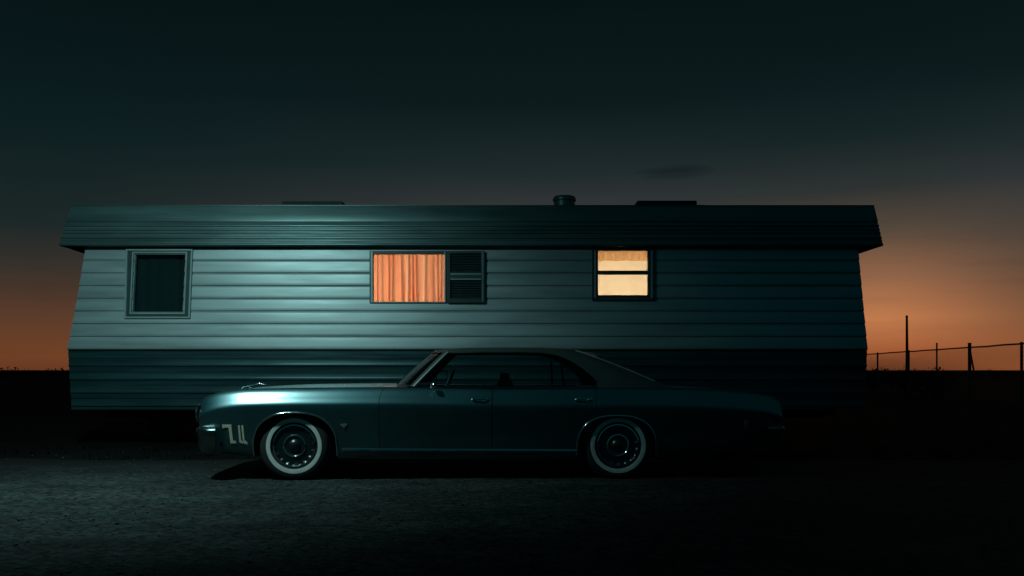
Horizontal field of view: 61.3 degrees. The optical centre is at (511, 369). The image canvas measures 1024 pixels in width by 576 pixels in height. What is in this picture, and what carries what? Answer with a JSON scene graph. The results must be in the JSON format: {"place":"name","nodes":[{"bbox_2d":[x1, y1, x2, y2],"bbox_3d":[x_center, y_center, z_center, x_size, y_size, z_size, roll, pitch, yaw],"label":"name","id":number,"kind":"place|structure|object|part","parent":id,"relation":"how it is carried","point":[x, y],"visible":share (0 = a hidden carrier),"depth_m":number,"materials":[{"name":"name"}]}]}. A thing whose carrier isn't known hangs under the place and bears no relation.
{"place":"outdoors","nodes":[
{"label":"outdoors","id":0,"kind":"place"},
{"bbox_2d":[0,370,1023,459],"bbox_3d":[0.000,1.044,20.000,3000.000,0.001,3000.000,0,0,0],"label":"ground","id":1,"kind":"structure","parent":0,"point":[35,406],"depth_m":15.31,"materials":[{"name":"soil"}]},
{"bbox_2d":[59,195,882,437],"bbox_3d":[-0.550,-0.703,13.089,11.070,3.494,3.001,0,0,0],"label":"mobile home","id":2,"kind":"object","parent":1,"relation":"on","point":[182,312],"visible":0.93,"depth_m":11.72,"materials":[{"name":"metal"}]},
{"bbox_2d":[124,249,193,318],"bbox_3d":[-4.788,-1.163,11.786,0.935,0.946,0.181,0,0,0],"label":"window","id":3,"kind":"structure","parent":2,"relation":"in","point":[161,286],"depth_m":11.86,"materials":[{"name":"metal"}]},
{"bbox_2d":[370,251,446,302],"bbox_3d":[-1.395,-1.250,11.776,1.082,0.717,0.171,0,0,0],"label":"window","id":4,"kind":"structure","parent":2,"relation":"in","point":[397,278],"depth_m":11.82,"materials":[{"name":"fabric"}]},
{"bbox_2d":[592,247,655,300],"bbox_3d":[1.516,-1.294,11.765,0.863,0.722,0.155,0,0,0],"label":"window","id":5,"kind":"structure","parent":2,"relation":"in","point":[615,273],"depth_m":11.82,"materials":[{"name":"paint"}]},
{"bbox_2d":[0,453,1023,575],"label":"gravel yard","id":6,"kind":"structure","parent":1,"relation":"on","point":[407,499],"depth_m":5.98,"materials":[{"name":"grey gravel"}]},
{"bbox_2d":[195,348,784,479],"bbox_3d":[-0.205,0.409,9.026,5.692,1.270,2.148,0,0,-1],"label":"parked car","id":7,"kind":"object","parent":6,"relation":"on","point":[606,418],"visible":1,"depth_m":8.07,"materials":[{"name":"teal paint"}]},
{"bbox_3d":[-0.085,0.040,8.229,1.775,0.407,0.256,0,0,-1],"label":"side window","id":8,"kind":"part","parent":7,"relation":"part of","materials":[{"name":"glass"}]},
{"bbox_3d":[-0.710,0.474,8.073,1.042,0.621,0.148,0,0,-1],"label":"door","id":9,"kind":"part","parent":7,"relation":"part of","materials":[{"name":"teal paint"}]},
{"bbox_3d":[0.302,0.476,8.088,0.967,0.618,0.151,0,0,-1],"label":"door","id":10,"kind":"part","parent":7,"relation":"part of","materials":[{"name":"teal paint"}]},
{"bbox_3d":[1.183,0.009,9.048,0.744,0.280,1.200,0,0,-1],"label":"rear window","id":11,"kind":"part","parent":7,"relation":"part of","materials":[{"name":"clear glass"}]},
{"bbox_2d":[0,366,1023,378],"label":"distant scrub","id":12,"kind":"object","parent":1,"relation":"on","point":[3,373],"visible":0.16,"depth_m":129.38,"materials":[{"name":"black plant"}]},
{"bbox_2d":[865,367,896,390],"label":"bush","id":13,"kind":"object","parent":1,"relation":"on","point":[869,379],"visible":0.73,"depth_m":41.38,"materials":[{"name":"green plant"}]},
{"bbox_2d":[905,315,907,393],"bbox_3d":[16.680,-0.626,36.501,0.150,3.340,0.143,0,0,0],"label":"utility pole","id":14,"kind":"object","parent":1,"relation":"on","point":[906,366],"visible":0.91,"depth_m":36.46,"materials":[{"name":"black wood"}]},
{"bbox_2d":[865,342,1023,404],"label":"chain link fence","id":15,"kind":"object","parent":1,"relation":"on","point":[971,361],"visible":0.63,"depth_m":29.93,"materials":[{"name":"grey metal"}]},
{"bbox_2d":[0,0,1023,369],"label":"sky","id":16,"kind":"structure","parent":0,"point":[910,110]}
]}

